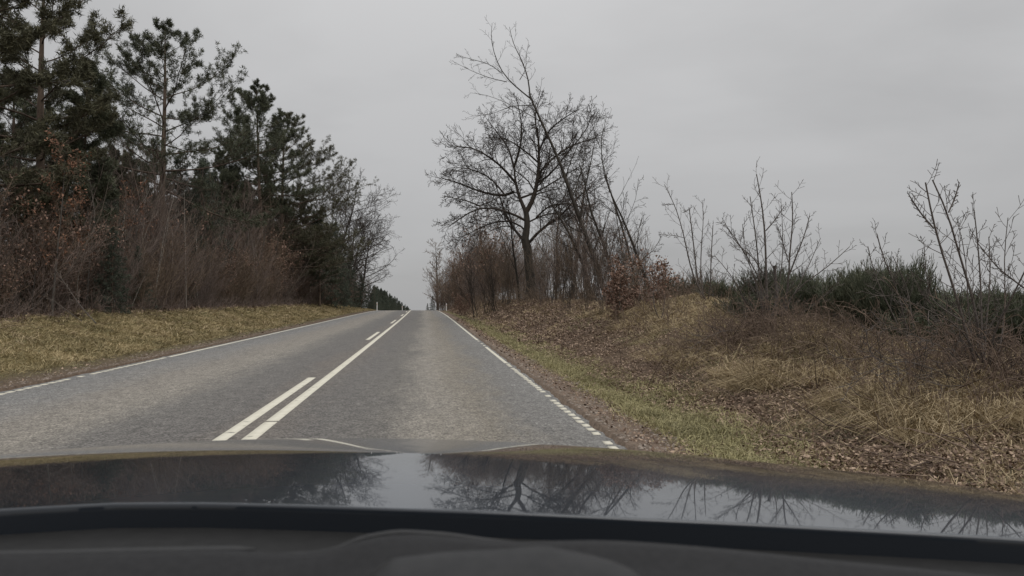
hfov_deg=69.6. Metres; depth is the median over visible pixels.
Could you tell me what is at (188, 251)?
shrub
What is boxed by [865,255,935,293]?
broom bush
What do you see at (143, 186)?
conifer tree
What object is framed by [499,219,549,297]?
shrub
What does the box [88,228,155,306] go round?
shrub
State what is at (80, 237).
leafy shrub
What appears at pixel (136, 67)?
pine tree
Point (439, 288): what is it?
shrub
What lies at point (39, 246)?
leafy shrub
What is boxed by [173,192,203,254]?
sapling
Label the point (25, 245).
sapling
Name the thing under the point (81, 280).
shrub
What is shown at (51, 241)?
leafy shrub
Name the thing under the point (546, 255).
thicket shrub
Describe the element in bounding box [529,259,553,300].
thicket shrub
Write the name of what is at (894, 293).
broom bush
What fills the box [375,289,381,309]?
spruce tree
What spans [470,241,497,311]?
thicket shrub
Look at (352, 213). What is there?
oak tree
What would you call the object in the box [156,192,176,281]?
birch pole
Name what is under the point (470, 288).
thicket shrub
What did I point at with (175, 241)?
leafy shrub
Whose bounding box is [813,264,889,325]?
broom bush
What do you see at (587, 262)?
thicket shrub
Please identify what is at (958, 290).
broom bush
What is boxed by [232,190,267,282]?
sapling
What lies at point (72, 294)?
birch pole
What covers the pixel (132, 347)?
verge grass
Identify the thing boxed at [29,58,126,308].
pine tree
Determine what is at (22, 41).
pine tree
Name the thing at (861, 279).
broom bush
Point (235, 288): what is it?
shrub
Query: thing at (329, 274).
conifer tree
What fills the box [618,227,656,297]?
thicket shrub
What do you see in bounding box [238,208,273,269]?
sapling
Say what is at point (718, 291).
broom bush
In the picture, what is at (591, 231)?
thicket shrub
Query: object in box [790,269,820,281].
broom bush
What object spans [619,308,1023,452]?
bank grass
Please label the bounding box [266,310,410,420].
line
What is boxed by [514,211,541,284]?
shrub
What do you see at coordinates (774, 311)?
bramble
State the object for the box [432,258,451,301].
shrub
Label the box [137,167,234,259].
sapling
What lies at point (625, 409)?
verge grass
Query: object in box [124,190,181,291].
shrub
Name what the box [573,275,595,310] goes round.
thicket shrub
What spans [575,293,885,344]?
bank grass
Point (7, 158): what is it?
conifer tree
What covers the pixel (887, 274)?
broom bush
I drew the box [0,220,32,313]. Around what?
leafy shrub
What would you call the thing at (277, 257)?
leafy shrub
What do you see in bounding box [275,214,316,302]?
sapling
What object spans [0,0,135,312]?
pine tree
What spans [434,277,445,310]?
shrub
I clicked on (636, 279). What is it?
thicket shrub
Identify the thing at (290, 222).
sapling
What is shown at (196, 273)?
shrub
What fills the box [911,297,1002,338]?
broom bush
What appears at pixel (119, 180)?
sapling
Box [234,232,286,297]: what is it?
leafy shrub
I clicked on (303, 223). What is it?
conifer tree
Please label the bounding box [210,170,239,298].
conifer tree
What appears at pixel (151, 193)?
sapling
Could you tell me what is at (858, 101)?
sky
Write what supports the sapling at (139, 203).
on the ground at (604, 429)
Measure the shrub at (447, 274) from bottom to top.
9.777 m
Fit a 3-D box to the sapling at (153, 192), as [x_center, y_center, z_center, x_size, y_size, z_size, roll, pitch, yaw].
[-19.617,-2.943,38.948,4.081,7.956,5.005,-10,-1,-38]
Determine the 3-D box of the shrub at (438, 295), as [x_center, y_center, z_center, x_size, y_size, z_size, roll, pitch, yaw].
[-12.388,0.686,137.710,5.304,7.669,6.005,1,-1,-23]
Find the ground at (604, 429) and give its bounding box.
[0,294,1023,494]
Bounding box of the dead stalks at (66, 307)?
[0,293,289,324]
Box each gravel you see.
[0,326,294,387]
[460,323,721,457]
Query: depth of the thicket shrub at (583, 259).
34.81 m
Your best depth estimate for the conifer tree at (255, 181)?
71.16 m
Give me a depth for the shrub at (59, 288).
23.02 m
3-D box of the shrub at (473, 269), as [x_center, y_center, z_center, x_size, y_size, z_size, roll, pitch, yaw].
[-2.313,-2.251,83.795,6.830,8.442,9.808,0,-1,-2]
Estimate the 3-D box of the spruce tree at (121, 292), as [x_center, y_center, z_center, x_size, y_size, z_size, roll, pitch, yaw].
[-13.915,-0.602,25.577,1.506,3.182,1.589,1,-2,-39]
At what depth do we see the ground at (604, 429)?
12.42 m
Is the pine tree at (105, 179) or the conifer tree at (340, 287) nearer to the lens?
the pine tree at (105, 179)
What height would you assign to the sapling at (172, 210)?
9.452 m
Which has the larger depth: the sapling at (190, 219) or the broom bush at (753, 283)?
the sapling at (190, 219)
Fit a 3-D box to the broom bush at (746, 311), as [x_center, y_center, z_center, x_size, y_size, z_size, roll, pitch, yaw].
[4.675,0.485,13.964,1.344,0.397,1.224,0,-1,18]
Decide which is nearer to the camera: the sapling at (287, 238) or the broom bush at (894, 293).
the broom bush at (894, 293)
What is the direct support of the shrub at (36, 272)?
on the ground at (604, 429)
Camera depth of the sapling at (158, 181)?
40.60 m
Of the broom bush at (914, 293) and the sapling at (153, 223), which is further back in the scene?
the sapling at (153, 223)
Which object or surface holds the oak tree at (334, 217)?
on the ground at (604, 429)
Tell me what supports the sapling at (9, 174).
on the ground at (604, 429)
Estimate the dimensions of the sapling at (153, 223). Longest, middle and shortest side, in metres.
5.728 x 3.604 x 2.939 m
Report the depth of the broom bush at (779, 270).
21.04 m
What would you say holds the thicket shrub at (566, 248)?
on the ground at (604, 429)
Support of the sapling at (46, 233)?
on the ground at (604, 429)
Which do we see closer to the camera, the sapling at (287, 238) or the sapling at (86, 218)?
the sapling at (86, 218)
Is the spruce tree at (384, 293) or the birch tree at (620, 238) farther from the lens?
the spruce tree at (384, 293)
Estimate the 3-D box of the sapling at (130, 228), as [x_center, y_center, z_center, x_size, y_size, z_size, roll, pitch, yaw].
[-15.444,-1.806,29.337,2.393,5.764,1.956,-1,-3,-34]
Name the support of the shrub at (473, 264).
on the ground at (604, 429)
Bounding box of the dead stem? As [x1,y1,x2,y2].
[43,293,81,320]
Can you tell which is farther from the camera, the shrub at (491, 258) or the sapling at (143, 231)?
the shrub at (491, 258)
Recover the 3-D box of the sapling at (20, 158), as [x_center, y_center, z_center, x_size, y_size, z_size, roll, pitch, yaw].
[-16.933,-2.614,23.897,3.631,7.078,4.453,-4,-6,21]
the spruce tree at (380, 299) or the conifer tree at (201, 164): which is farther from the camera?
the spruce tree at (380, 299)
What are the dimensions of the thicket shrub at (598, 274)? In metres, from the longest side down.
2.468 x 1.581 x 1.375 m
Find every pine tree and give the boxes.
[0,0,94,232]
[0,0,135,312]
[0,65,80,302]
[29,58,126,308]
[32,16,285,306]
[209,147,257,254]
[210,78,325,262]
[238,111,378,272]
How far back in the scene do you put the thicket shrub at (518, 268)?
48.36 m
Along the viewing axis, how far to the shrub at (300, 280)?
67.71 m
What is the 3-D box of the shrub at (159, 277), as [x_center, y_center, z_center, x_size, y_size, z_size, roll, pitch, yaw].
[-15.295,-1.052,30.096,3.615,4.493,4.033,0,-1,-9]
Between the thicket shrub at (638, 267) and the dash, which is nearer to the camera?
the dash
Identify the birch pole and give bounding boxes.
[49,259,95,322]
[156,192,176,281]
[179,198,194,306]
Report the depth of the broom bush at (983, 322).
9.89 m
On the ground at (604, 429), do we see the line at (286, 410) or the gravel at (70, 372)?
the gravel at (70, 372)
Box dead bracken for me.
[266,290,339,305]
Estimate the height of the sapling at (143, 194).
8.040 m
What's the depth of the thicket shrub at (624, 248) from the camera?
28.86 m
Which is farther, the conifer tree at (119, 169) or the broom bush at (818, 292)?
the conifer tree at (119, 169)
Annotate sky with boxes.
[0,0,1023,309]
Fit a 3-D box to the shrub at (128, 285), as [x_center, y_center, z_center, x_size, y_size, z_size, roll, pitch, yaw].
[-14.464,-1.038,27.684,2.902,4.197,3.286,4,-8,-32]
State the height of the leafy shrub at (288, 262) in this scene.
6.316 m
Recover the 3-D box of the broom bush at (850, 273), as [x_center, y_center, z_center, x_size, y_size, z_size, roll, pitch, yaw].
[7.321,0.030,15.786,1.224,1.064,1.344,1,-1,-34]
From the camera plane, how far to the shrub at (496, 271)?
56.03 m
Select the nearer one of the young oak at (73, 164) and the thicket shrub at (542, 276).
the young oak at (73, 164)
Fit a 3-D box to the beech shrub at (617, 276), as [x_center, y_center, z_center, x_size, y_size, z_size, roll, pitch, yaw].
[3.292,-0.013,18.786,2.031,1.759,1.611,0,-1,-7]
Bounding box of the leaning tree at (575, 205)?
[449,15,609,299]
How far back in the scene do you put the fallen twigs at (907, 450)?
6.79 m
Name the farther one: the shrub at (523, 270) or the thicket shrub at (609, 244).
the shrub at (523, 270)
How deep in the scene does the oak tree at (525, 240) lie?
42.19 m
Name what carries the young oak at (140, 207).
on the ground at (604, 429)
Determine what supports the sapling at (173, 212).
on the ground at (604, 429)
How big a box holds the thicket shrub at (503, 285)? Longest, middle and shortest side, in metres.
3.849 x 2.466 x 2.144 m
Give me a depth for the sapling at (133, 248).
33.59 m
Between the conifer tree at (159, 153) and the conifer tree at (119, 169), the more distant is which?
the conifer tree at (159, 153)
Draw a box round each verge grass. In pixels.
[0,302,373,377]
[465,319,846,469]
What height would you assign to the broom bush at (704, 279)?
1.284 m
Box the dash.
[212,377,314,440]
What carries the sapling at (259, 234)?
on the ground at (604, 429)
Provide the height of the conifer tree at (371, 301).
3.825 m
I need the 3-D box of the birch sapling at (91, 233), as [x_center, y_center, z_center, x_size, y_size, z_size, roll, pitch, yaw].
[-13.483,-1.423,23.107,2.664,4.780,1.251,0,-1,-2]
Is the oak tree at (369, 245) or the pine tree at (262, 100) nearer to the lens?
the pine tree at (262, 100)
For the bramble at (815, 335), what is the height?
1.183 m
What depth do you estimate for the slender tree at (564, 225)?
33.00 m
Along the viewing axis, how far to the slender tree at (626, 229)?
25.16 m
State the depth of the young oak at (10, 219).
24.38 m
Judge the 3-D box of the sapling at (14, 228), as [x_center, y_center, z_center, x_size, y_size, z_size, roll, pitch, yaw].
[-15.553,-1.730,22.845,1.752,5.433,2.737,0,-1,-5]
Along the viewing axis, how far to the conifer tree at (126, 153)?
47.19 m
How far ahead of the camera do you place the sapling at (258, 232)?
55.61 m
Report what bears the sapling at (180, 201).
on the ground at (604, 429)
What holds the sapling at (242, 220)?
on the ground at (604, 429)
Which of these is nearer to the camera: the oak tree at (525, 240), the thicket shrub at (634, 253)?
the thicket shrub at (634, 253)
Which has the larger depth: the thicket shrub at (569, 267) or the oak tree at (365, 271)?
the oak tree at (365, 271)
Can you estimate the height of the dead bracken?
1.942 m
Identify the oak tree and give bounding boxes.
[288,165,365,290]
[304,164,401,274]
[322,184,391,302]
[343,198,393,287]
[343,212,404,306]
[425,87,615,300]
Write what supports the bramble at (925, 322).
on the ground at (604, 429)
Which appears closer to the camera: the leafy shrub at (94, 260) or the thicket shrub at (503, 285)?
the leafy shrub at (94, 260)
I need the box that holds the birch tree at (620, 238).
[607,199,650,293]
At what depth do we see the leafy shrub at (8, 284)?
20.10 m
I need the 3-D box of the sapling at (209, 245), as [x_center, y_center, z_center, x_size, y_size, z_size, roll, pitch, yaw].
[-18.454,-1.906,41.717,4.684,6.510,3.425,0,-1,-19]
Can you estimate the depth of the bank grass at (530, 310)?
31.75 m
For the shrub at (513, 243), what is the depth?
55.85 m
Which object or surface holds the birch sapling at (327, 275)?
on the ground at (604, 429)
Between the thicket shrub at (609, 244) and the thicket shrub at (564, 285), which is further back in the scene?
the thicket shrub at (564, 285)
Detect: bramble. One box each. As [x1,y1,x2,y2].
[579,285,821,386]
[709,281,848,352]
[741,296,918,365]
[747,278,1023,382]
[812,291,1023,400]
[866,307,977,347]
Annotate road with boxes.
[0,310,627,453]
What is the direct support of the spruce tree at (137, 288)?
on the ground at (604, 429)
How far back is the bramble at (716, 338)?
11.62 m
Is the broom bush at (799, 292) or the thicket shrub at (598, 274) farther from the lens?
the thicket shrub at (598, 274)
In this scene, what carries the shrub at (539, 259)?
on the ground at (604, 429)
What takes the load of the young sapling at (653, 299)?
on the ground at (604, 429)
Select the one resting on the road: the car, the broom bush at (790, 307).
the car
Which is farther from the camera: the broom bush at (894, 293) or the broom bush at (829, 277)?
the broom bush at (829, 277)
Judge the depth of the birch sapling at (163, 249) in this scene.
30.12 m
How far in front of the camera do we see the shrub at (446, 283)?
105.06 m
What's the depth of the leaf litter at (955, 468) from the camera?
8.22 m
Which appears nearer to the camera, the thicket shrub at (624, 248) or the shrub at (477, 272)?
the thicket shrub at (624, 248)
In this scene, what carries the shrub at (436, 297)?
on the ground at (604, 429)
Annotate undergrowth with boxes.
[0,283,337,322]
[440,268,747,315]
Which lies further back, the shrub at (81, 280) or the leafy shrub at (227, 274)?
the leafy shrub at (227, 274)
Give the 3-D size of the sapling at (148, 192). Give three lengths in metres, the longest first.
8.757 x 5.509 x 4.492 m
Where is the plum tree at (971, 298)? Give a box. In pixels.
[826,159,1023,405]
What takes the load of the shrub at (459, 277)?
on the ground at (604, 429)
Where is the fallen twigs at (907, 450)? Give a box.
[503,287,1023,480]
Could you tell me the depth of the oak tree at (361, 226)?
92.28 m
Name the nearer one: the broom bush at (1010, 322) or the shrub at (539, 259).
the broom bush at (1010, 322)
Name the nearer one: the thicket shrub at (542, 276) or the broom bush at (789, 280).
the broom bush at (789, 280)
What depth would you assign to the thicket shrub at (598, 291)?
21.35 m
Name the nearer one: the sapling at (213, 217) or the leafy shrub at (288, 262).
the sapling at (213, 217)
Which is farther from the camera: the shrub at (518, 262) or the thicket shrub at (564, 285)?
the shrub at (518, 262)
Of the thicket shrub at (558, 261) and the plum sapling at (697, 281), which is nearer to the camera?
the plum sapling at (697, 281)
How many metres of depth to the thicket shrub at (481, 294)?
47.94 m
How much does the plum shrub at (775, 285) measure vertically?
3.418 m
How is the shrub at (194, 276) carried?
on the ground at (604, 429)
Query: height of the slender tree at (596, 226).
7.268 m
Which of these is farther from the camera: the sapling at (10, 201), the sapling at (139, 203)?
the sapling at (139, 203)
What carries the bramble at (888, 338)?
on the ground at (604, 429)
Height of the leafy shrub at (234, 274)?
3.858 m
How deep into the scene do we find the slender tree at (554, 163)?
39.22 m
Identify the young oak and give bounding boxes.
[0,162,35,311]
[10,128,91,316]
[114,177,176,269]
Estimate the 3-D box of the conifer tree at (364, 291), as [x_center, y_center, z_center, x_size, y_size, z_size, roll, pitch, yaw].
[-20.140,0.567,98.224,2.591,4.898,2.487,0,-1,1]
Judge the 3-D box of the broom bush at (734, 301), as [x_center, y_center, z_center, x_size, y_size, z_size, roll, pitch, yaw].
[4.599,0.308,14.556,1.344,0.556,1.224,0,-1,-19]
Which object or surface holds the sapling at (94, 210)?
on the ground at (604, 429)
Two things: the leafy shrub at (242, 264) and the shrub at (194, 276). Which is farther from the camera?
the leafy shrub at (242, 264)
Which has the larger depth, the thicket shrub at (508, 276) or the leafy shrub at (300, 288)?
the leafy shrub at (300, 288)
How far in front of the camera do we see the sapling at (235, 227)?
57.93 m
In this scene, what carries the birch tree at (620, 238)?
on the ground at (604, 429)
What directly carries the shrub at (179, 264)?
on the ground at (604, 429)
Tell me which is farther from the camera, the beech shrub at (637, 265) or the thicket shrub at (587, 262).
the thicket shrub at (587, 262)
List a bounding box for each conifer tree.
[0,131,31,309]
[0,142,34,302]
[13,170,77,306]
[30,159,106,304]
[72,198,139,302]
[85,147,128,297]
[86,143,140,244]
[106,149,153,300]
[111,148,166,234]
[118,174,175,254]
[141,144,181,240]
[165,149,223,305]
[178,159,247,305]
[187,156,253,302]
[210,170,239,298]
[214,184,249,253]
[247,176,276,242]
[277,189,326,302]
[299,209,342,304]
[314,223,355,308]
[338,255,363,307]
[353,276,370,308]
[365,285,374,308]
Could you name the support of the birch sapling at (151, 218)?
on the ground at (604, 429)
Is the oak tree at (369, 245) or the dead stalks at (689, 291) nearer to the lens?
the dead stalks at (689, 291)
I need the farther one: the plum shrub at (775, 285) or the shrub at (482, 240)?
the shrub at (482, 240)
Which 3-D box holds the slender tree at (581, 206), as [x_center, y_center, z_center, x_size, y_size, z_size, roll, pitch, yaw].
[3.483,-4.151,37.422,4.099,9.727,3.591,-1,-1,32]
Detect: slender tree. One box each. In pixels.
[487,173,535,299]
[523,166,602,295]
[535,156,587,294]
[549,106,619,292]
[560,127,628,278]
[580,149,662,276]
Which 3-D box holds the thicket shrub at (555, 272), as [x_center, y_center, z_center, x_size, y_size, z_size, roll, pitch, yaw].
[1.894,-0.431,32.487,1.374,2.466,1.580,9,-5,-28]
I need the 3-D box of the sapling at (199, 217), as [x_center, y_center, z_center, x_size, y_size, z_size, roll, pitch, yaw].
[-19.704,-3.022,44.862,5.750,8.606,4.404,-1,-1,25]
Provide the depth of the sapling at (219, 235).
47.95 m
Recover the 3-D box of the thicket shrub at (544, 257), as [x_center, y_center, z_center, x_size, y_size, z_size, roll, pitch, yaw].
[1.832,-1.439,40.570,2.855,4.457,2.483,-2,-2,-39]
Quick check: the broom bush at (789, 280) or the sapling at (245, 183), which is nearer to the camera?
the broom bush at (789, 280)
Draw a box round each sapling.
[0,100,62,258]
[0,133,36,238]
[0,151,38,310]
[0,151,40,262]
[1,170,57,311]
[2,163,79,308]
[12,135,124,306]
[24,181,107,305]
[43,167,125,309]
[52,128,119,306]
[74,168,103,300]
[76,209,103,304]
[87,135,193,257]
[87,138,176,269]
[88,152,168,292]
[95,129,193,305]
[108,165,172,300]
[109,212,134,305]
[112,175,154,278]
[113,161,199,257]
[116,191,155,256]
[117,177,168,298]
[117,194,192,294]
[119,185,177,294]
[120,163,172,289]
[121,205,171,304]
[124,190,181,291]
[126,166,211,300]
[126,180,185,280]
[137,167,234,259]
[142,160,218,269]
[150,176,197,254]
[151,196,193,247]
[156,213,181,304]
[165,167,203,243]
[170,167,243,274]
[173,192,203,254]
[181,167,221,270]
[181,197,228,304]
[200,198,230,263]
[204,183,243,299]
[214,178,276,280]
[218,188,276,299]
[219,186,284,299]
[223,170,278,256]
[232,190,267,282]
[234,207,272,255]
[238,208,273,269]
[241,226,285,275]
[257,215,308,275]
[268,188,308,247]
[268,205,298,277]
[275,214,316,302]
[284,228,327,303]
[288,215,311,291]
[299,247,354,303]
[649,277,668,320]
[653,175,720,299]
[860,219,927,345]
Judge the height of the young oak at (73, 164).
5.774 m
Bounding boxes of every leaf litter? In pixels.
[0,302,306,322]
[4,323,302,385]
[443,297,1023,494]
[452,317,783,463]
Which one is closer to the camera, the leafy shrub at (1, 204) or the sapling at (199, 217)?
the leafy shrub at (1, 204)
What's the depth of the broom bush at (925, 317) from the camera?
11.08 m
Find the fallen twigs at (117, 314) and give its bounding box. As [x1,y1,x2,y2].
[0,300,287,328]
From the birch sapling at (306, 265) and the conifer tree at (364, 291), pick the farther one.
the conifer tree at (364, 291)
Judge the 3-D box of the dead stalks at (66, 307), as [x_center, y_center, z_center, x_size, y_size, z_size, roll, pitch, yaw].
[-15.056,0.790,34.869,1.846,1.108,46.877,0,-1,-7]
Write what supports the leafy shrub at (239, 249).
on the ground at (604, 429)
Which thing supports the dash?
on the road
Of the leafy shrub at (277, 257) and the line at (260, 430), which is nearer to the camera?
the line at (260, 430)
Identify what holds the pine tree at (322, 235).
on the ground at (604, 429)
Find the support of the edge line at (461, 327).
on the road
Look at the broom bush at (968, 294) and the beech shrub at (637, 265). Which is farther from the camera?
the beech shrub at (637, 265)
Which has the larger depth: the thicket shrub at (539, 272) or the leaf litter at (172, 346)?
the thicket shrub at (539, 272)
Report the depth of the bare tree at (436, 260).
148.88 m
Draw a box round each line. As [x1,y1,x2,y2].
[0,311,370,394]
[241,422,276,439]
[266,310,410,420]
[436,310,477,339]
[485,347,618,448]
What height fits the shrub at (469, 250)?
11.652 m
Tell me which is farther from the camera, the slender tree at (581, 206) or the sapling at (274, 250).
the sapling at (274, 250)
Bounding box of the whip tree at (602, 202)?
[577,107,647,293]
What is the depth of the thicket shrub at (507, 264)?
52.42 m
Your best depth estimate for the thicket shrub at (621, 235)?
30.66 m
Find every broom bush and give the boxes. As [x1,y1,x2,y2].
[659,271,695,295]
[679,269,728,294]
[692,279,749,297]
[710,290,773,313]
[721,305,792,318]
[731,261,786,298]
[738,298,817,320]
[756,262,793,292]
[759,274,823,312]
[769,269,811,293]
[777,267,836,294]
[785,272,857,320]
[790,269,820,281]
[806,268,858,324]
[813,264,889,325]
[823,266,882,283]
[831,251,941,332]
[855,276,940,313]
[860,264,925,289]
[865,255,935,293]
[867,262,964,322]
[892,307,971,336]
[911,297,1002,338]
[927,278,1023,330]
[930,281,986,309]
[937,283,990,304]
[950,299,1022,349]
[965,288,1023,350]
[968,313,1023,345]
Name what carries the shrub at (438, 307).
on the ground at (604, 429)
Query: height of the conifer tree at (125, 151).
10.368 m
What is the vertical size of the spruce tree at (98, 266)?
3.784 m
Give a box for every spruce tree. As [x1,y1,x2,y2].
[71,216,120,310]
[89,227,133,314]
[122,245,160,309]
[370,287,379,309]
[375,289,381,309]
[378,289,382,310]
[379,288,387,309]
[383,290,389,309]
[429,296,434,309]
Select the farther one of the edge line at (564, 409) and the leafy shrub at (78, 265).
the leafy shrub at (78, 265)
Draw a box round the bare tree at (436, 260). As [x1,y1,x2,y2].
[422,239,444,309]
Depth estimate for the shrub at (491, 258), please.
60.65 m
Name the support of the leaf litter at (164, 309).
on the ground at (604, 429)
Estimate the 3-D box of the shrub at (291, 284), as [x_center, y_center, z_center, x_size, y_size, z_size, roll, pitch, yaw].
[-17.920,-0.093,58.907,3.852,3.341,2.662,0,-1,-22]
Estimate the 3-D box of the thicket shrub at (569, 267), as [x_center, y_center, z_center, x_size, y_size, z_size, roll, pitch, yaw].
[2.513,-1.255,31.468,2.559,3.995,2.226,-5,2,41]
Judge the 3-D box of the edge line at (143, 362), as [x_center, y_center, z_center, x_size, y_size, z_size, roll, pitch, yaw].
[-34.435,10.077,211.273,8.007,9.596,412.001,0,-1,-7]
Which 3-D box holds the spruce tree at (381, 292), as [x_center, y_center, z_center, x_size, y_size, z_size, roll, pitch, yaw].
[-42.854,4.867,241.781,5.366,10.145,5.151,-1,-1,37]
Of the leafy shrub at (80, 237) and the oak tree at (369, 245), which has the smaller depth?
the leafy shrub at (80, 237)
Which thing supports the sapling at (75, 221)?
on the ground at (604, 429)
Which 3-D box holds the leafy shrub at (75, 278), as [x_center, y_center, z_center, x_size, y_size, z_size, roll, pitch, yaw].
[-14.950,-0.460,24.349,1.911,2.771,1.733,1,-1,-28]
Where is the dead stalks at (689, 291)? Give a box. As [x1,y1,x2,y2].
[528,267,1023,435]
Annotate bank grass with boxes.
[451,299,641,341]
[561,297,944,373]
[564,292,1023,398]
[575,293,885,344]
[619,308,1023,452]
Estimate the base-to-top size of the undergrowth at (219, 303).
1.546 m
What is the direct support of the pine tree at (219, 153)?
on the ground at (604, 429)
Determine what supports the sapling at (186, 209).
on the ground at (604, 429)
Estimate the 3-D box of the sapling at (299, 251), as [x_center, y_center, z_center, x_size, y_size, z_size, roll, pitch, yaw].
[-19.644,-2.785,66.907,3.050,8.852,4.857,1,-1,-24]
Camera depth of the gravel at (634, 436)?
8.72 m
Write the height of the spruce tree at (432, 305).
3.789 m
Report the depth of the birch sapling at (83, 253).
24.30 m
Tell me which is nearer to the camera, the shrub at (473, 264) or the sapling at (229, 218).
the sapling at (229, 218)
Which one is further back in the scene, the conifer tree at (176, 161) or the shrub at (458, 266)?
the shrub at (458, 266)
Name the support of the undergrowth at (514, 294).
on the ground at (604, 429)
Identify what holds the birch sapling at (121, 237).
on the ground at (604, 429)
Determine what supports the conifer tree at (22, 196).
on the ground at (604, 429)
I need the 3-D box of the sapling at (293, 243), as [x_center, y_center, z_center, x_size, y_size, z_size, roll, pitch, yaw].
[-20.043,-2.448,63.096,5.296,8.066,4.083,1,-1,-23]
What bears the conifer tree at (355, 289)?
on the ground at (604, 429)
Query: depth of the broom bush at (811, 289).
13.82 m
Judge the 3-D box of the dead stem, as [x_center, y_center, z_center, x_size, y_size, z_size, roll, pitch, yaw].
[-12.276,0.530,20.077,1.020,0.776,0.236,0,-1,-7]
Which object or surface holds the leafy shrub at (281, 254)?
on the ground at (604, 429)
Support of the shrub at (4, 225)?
on the ground at (604, 429)
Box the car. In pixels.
[0,438,1023,575]
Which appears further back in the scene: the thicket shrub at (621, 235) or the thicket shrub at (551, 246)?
the thicket shrub at (551, 246)
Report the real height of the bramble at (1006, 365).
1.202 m
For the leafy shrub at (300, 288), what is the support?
on the ground at (604, 429)
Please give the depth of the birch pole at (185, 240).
33.55 m
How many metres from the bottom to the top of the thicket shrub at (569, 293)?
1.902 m
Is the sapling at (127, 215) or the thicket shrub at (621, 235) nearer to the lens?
the thicket shrub at (621, 235)
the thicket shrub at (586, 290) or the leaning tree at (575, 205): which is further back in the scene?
the leaning tree at (575, 205)
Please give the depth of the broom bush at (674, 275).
26.30 m
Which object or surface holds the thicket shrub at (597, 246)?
on the ground at (604, 429)
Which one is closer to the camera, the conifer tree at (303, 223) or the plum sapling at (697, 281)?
the plum sapling at (697, 281)
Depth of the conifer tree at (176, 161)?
43.37 m
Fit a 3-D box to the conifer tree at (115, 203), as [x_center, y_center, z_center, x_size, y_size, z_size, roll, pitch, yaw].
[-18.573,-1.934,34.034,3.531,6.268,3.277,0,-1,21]
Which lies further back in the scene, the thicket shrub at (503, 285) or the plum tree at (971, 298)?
the thicket shrub at (503, 285)
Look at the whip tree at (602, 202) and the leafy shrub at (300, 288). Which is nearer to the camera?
the whip tree at (602, 202)
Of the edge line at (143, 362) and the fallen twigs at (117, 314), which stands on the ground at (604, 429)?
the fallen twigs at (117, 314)
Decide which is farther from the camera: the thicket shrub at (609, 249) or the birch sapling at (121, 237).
the birch sapling at (121, 237)
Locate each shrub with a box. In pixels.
[0,173,23,283]
[0,175,89,313]
[0,180,102,313]
[0,193,24,292]
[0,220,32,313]
[0,232,36,315]
[1,212,117,314]
[13,244,67,311]
[21,208,108,313]
[26,199,123,303]
[35,232,89,311]
[44,199,126,308]
[44,239,122,311]
[55,220,103,307]
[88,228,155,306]
[90,203,168,309]
[113,232,180,309]
[117,213,190,311]
[125,225,217,307]
[133,209,217,306]
[134,194,211,308]
[135,199,214,304]
[151,231,225,307]
[178,233,238,307]
[192,234,249,304]
[207,247,250,300]
[212,233,264,305]
[216,266,254,306]
[218,240,257,302]
[223,237,278,304]
[224,246,260,295]
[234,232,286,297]
[238,225,300,303]
[251,227,292,300]
[270,240,303,283]
[272,240,306,301]
[278,270,311,299]
[290,259,318,302]
[292,271,308,299]
[425,286,445,306]
[427,271,443,310]
[429,267,451,307]
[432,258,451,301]
[433,252,465,300]
[433,278,449,309]
[434,258,468,303]
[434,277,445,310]
[445,233,488,293]
[445,239,475,303]
[447,238,482,316]
[450,292,476,315]
[451,222,498,301]
[453,228,514,297]
[458,209,523,298]
[460,199,521,307]
[460,258,500,299]
[461,233,492,300]
[464,220,520,305]
[466,242,504,297]
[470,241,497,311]
[472,246,504,312]
[485,241,520,303]
[486,238,552,295]
[493,242,516,296]
[494,205,523,297]
[494,253,521,303]
[497,239,541,299]
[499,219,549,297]
[509,246,551,295]
[509,250,525,294]
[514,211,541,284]
[521,230,553,296]
[522,244,551,298]
[529,212,571,298]
[529,223,569,293]
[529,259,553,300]
[533,257,546,289]
[539,216,578,299]
[541,215,594,298]
[541,252,568,302]
[547,224,572,297]
[549,231,581,299]
[551,212,587,295]
[558,186,598,291]
[558,264,577,312]
[559,219,610,300]
[565,181,623,296]
[569,217,612,301]
[572,223,606,297]
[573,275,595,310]
[583,240,616,301]
[585,213,616,300]
[590,221,631,279]
[592,261,610,314]
[594,218,646,292]
[601,252,683,316]
[604,227,644,293]
[604,229,657,299]
[609,198,639,269]
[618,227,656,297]
[622,257,647,298]
[624,243,651,298]
[632,239,655,299]
[633,246,683,299]
[683,157,856,358]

